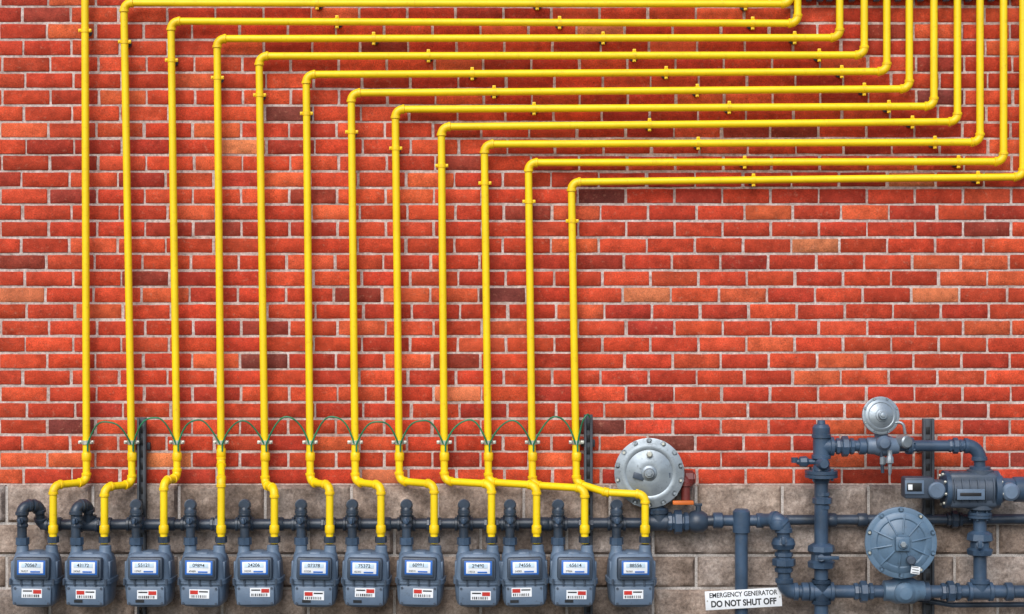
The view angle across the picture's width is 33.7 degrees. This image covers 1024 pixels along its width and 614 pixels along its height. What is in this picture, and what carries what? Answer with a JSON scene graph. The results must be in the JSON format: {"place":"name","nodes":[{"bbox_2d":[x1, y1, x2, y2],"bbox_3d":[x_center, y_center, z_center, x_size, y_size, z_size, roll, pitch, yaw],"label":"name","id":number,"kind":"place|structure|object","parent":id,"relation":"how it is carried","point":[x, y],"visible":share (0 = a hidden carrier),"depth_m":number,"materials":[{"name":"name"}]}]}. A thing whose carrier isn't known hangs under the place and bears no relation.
{"place":"outdoors","nodes":[
{"label":"outdoors","id":0,"kind":"place"},
{"label":"ground","id":1,"kind":"structure","parent":0,"visible":0},
{"bbox_2d":[136,417,150,613],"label":"strut post","id":2,"kind":"object","parent":1,"relation":"on","point":[143,446],"visible":0.68,"depth_m":6.96,"materials":[{"name":"metal"}]},
{"bbox_2d":[15,499,654,545],"bbox_3d":[-0.710,0.868,6.870,2.594,0.184,0.168,0,0,0],"label":"gas manifold","id":3,"kind":"object","parent":2,"relation":"attached to","point":[406,522],"visible":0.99,"depth_m":6.83,"materials":[{"name":"paint"}]},
{"bbox_2d":[9,544,63,606],"bbox_3d":[-1.919,1.083,6.819,0.200,0.244,0.199,1,-1,-2],"label":"gas meter","id":4,"kind":"object","parent":3,"relation":"attached to","point":[36,578],"visible":0.99,"depth_m":6.75,"materials":[{"name":"grey paint"}]},
{"bbox_2d":[63,544,118,606],"bbox_3d":[-1.701,1.083,6.819,0.200,0.244,0.199,0,0,3],"label":"gas meter","id":5,"kind":"object","parent":3,"relation":"attached to","point":[91,579],"visible":1,"depth_m":6.75,"materials":[{"name":"grey paint"}]},
{"bbox_2d":[123,544,176,606],"bbox_3d":[-1.461,1.083,6.819,0.200,0.244,0.199,0,-1,2],"label":"gas meter","id":6,"kind":"object","parent":3,"relation":"attached to","point":[149,579],"visible":1,"depth_m":6.75,"materials":[{"name":"grey paint"}]},
{"bbox_2d":[177,544,230,606],"bbox_3d":[-1.242,1.083,6.819,0.200,0.244,0.199,1,0,4],"label":"gas meter","id":7,"kind":"object","parent":3,"relation":"attached to","point":[204,578],"visible":1,"depth_m":6.75,"materials":[{"name":"grey paint"}]},
{"bbox_2d":[232,544,284,606],"bbox_3d":[-1.023,1.083,6.819,0.200,0.244,0.199,-1,-1,3],"label":"gas meter","id":8,"kind":"object","parent":3,"relation":"attached to","point":[259,578],"visible":1,"depth_m":6.75,"materials":[{"name":"grey paint"}]},
{"bbox_2d":[290,544,340,606],"bbox_3d":[-0.794,1.083,6.819,0.200,0.244,0.199,1,0,-2],"label":"gas meter","id":9,"kind":"object","parent":3,"relation":"attached to","point":[315,577],"visible":1,"depth_m":6.75,"materials":[{"name":"grey paint"}]},
{"bbox_2d":[341,544,391,606],"bbox_3d":[-0.588,1.083,6.819,0.200,0.244,0.199,1,1,1],"label":"gas meter","id":10,"kind":"object","parent":3,"relation":"attached to","point":[366,578],"visible":1,"depth_m":6.75,"materials":[{"name":"grey paint"}]},
{"bbox_2d":[395,545,445,606],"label":"gas meter","id":11,"kind":"object","parent":3,"relation":"attached to","point":[420,579],"visible":1,"depth_m":6.75,"materials":[{"name":"grey paint"}]},
{"bbox_2d":[453,544,500,606],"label":"gas meter","id":12,"kind":"object","parent":3,"relation":"attached to","point":[477,579],"visible":1,"depth_m":6.75,"materials":[{"name":"grey paint"}]},
{"bbox_2d":[501,544,548,606],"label":"gas meter","id":13,"kind":"object","parent":3,"relation":"attached to","point":[524,578],"visible":1,"depth_m":6.75,"materials":[{"name":"grey paint"}]},
{"bbox_2d":[548,544,597,606],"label":"gas meter","id":14,"kind":"object","parent":3,"relation":"attached to","point":[573,579],"visible":0.99,"depth_m":6.75,"materials":[{"name":"grey paint"}]},
{"bbox_2d":[605,544,656,606],"bbox_3d":[0.481,1.083,6.819,0.200,0.244,0.199,0,0,-4],"label":"gas meter","id":15,"kind":"object","parent":3,"relation":"attached to","point":[630,578],"visible":1,"depth_m":6.75,"materials":[{"name":"grey paint"}]},
{"bbox_2d":[0,485,1023,613],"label":"block wall","id":16,"kind":"structure","parent":1,"relation":"on","point":[753,500],"depth_m":6.97,"materials":[{"name":"grey concrete"}]},
{"bbox_2d":[0,0,1023,485],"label":"brick courses","id":17,"kind":"object","parent":16,"relation":"on","point":[108,110],"visible":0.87,"depth_m":7.00,"materials":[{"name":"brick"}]},
{"bbox_2d":[435,0,961,543],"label":"yellow gas pipe","id":18,"kind":"object","parent":17,"relation":"attached to","point":[911,122],"visible":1,"depth_m":6.93,"materials":[{"name":"metal"}]},
{"bbox_2d":[445,419,487,451],"bbox_3d":[-0.187,0.525,6.918,0.179,0.134,0.027,0,0,0],"label":"green bonding wire","id":19,"kind":"object","parent":18,"relation":"attached to","point":[475,422],"visible":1,"depth_m":6.92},
{"bbox_2d":[478,0,984,543],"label":"yellow gas pipe","id":20,"kind":"object","parent":17,"relation":"attached to","point":[486,184],"visible":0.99,"depth_m":6.93,"materials":[{"name":"metal"}]},
{"bbox_2d":[489,420,531,451],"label":"green bonding wire","id":21,"kind":"object","parent":20,"relation":"attached to","point":[500,426],"visible":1,"depth_m":6.92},
{"bbox_2d":[522,0,1007,543],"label":"yellow gas pipe","id":22,"kind":"object","parent":17,"relation":"attached to","point":[530,202],"visible":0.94,"depth_m":6.93,"materials":[{"name":"metal"}]},
{"bbox_2d":[533,416,575,451],"bbox_3d":[0.174,0.518,6.918,0.179,0.147,0.027,0,0,0],"label":"green bonding wire","id":23,"kind":"object","parent":22,"relation":"attached to","point":[545,423],"visible":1,"depth_m":6.92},
{"bbox_2d":[566,0,1023,543],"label":"yellow gas pipe","id":24,"kind":"object","parent":17,"relation":"attached to","point":[752,180],"visible":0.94,"depth_m":6.93,"materials":[{"name":"metal"}]},
{"bbox_2d":[577,414,590,451],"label":"green bonding wire","id":25,"kind":"object","parent":24,"relation":"attached to","point":[585,416],"visible":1,"depth_m":6.92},
{"bbox_2d":[806,0,993,1],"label":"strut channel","id":26,"kind":"object","parent":17,"relation":"attached to","point":[894,0],"visible":1,"depth_m":6.95,"materials":[{"name":"metal"}]},
{"bbox_2d":[581,414,594,613],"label":"strut post","id":27,"kind":"object","parent":1,"relation":"on","point":[588,445],"visible":0.45,"depth_m":6.95,"materials":[{"name":"metal"}]},
{"bbox_2d":[649,420,1023,613],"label":"gas service pipework","id":28,"kind":"object","parent":1,"relation":"on","point":[820,591],"visible":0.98,"depth_m":6.81,"materials":[{"name":"paint"}]},
{"bbox_2d":[614,438,694,514],"bbox_3d":[0.582,0.708,6.900,0.330,0.350,0.144,0,0,0],"label":"pressure regulator","id":29,"kind":"object","parent":28,"relation":"attached to","point":[656,472],"visible":1,"depth_m":6.88,"materials":[{"name":"grey metal"}]},
{"bbox_2d":[705,587,781,609],"bbox_3d":[0.936,1.180,6.876,0.313,0.093,0.078,0,0,0],"label":"warning sign","id":30,"kind":"object","parent":28,"relation":"attached to","point":[743,598],"visible":1,"depth_m":6.84,"materials":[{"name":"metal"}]},
{"bbox_2d":[862,397,912,474],"bbox_3d":[1.507,0.517,6.816,0.204,0.315,0.112,0,0,0],"label":"pressure regulator","id":31,"kind":"object","parent":28,"relation":"attached to","point":[880,417],"visible":1,"depth_m":6.79,"materials":[{"name":"grey metal"}]},
{"bbox_2d":[864,506,936,603],"bbox_3d":[1.554,0.999,6.788,0.284,0.400,0.191,0,0,0],"label":"pressure regulator","id":32,"kind":"object","parent":28,"relation":"attached to","point":[900,542],"visible":1,"depth_m":6.75,"materials":[{"name":"metal"}]},
{"bbox_2d":[784,510,1023,528],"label":"supply pipe","id":33,"kind":"object","parent":28,"relation":"attached to","point":[954,519],"visible":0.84,"depth_m":6.91,"materials":[{"name":"metal"}]},
{"bbox_2d":[901,468,1023,510],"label":"rotary gas meter","id":34,"kind":"object","parent":28,"relation":"attached to","point":[980,490],"visible":1,"depth_m":6.77,"materials":[{"name":"paint"}]},
{"bbox_2d":[917,599,1023,607],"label":"vent tube","id":35,"kind":"object","parent":28,"relation":"attached to","point":[973,604],"visible":0.91,"depth_m":6.88,"materials":[{"name":"paint"}]},
{"bbox_2d":[922,418,933,613],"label":"strut post","id":36,"kind":"object","parent":1,"relation":"on","point":[927,470],"visible":0.56,"depth_m":6.94,"materials":[{"name":"metal"}]},
{"bbox_3d":[0.000,-0.819,7.130,11.300,5.215,0.380,0,0,0],"label":"backing and coping","id":37,"kind":"object","parent":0,"visible":0},
{"bbox_2d":[47,0,94,543],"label":"yellow gas pipe","id":38,"kind":"object","parent":37,"relation":"attached to","point":[85,30],"visible":1,"depth_m":6.93,"materials":[{"name":"metal"}]},
{"bbox_2d":[87,421,130,451],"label":"green bonding wire","id":39,"kind":"object","parent":38,"relation":"attached to","point":[119,426],"visible":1,"depth_m":6.92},
{"bbox_2d":[98,0,793,543],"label":"yellow gas pipe","id":40,"kind":"object","parent":37,"relation":"attached to","point":[132,456],"visible":1,"depth_m":6.93,"materials":[{"name":"metal"}]},
{"bbox_2d":[132,417,176,451],"bbox_3d":[-1.464,0.520,6.918,0.183,0.143,0.027,0,0,0],"label":"green bonding wire","id":41,"kind":"object","parent":40,"relation":"attached to","point":[163,421],"visible":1,"depth_m":6.92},
{"bbox_2d":[158,0,801,543],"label":"yellow gas pipe","id":42,"kind":"object","parent":37,"relation":"attached to","point":[336,22],"visible":1,"depth_m":6.93,"materials":[{"name":"metal"}]},
{"bbox_2d":[177,419,219,451],"bbox_3d":[-1.281,0.525,6.918,0.179,0.134,0.027,0,0,0],"label":"green bonding wire","id":43,"kind":"object","parent":42,"relation":"attached to","point":[187,424],"visible":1,"depth_m":6.92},
{"bbox_2d":[211,0,844,543],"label":"yellow gas pipe","id":44,"kind":"object","parent":37,"relation":"attached to","point":[601,38],"visible":1,"depth_m":6.93,"materials":[{"name":"metal"}]},
{"bbox_2d":[221,420,264,451],"bbox_3d":[-1.101,0.526,6.918,0.179,0.131,0.027,0,0,0],"label":"green bonding wire","id":45,"kind":"object","parent":44,"relation":"attached to","point":[254,428],"visible":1,"depth_m":6.92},
{"bbox_2d":[253,0,868,543],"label":"yellow gas pipe","id":46,"kind":"object","parent":37,"relation":"attached to","point":[431,56],"visible":1,"depth_m":6.93,"materials":[{"name":"metal"}]},
{"bbox_2d":[265,416,309,451],"bbox_3d":[-0.918,0.518,6.918,0.183,0.147,0.027,0,0,0],"label":"green bonding wire","id":47,"kind":"object","parent":46,"relation":"attached to","point":[280,419],"visible":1,"depth_m":6.92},
{"bbox_2d":[300,0,891,543],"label":"yellow gas pipe","id":48,"kind":"object","parent":37,"relation":"attached to","point":[470,74],"visible":1,"depth_m":6.93,"materials":[{"name":"metal"}]},
{"bbox_2d":[310,416,354,451],"bbox_3d":[-0.734,0.518,6.918,0.183,0.147,0.027,0,0,0],"label":"green bonding wire","id":49,"kind":"object","parent":48,"relation":"attached to","point":[343,421],"visible":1,"depth_m":6.92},
{"bbox_2d":[345,0,913,543],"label":"yellow gas pipe","id":50,"kind":"object","parent":37,"relation":"attached to","point":[493,92],"visible":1,"depth_m":6.93,"materials":[{"name":"metal"}]},
{"bbox_2d":[355,421,398,451],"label":"green bonding wire","id":51,"kind":"object","parent":50,"relation":"attached to","point":[367,425],"visible":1,"depth_m":6.92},
{"bbox_2d":[389,0,938,543],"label":"yellow gas pipe","id":52,"kind":"object","parent":37,"relation":"attached to","point":[533,110],"visible":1,"depth_m":6.93,"materials":[{"name":"metal"}]},
{"bbox_2d":[400,420,443,451],"bbox_3d":[-0.369,0.526,6.918,0.183,0.132,0.027,0,0,0],"label":"green bonding wire","id":53,"kind":"object","parent":52,"relation":"attached to","point":[430,422],"visible":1,"depth_m":6.92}
]}

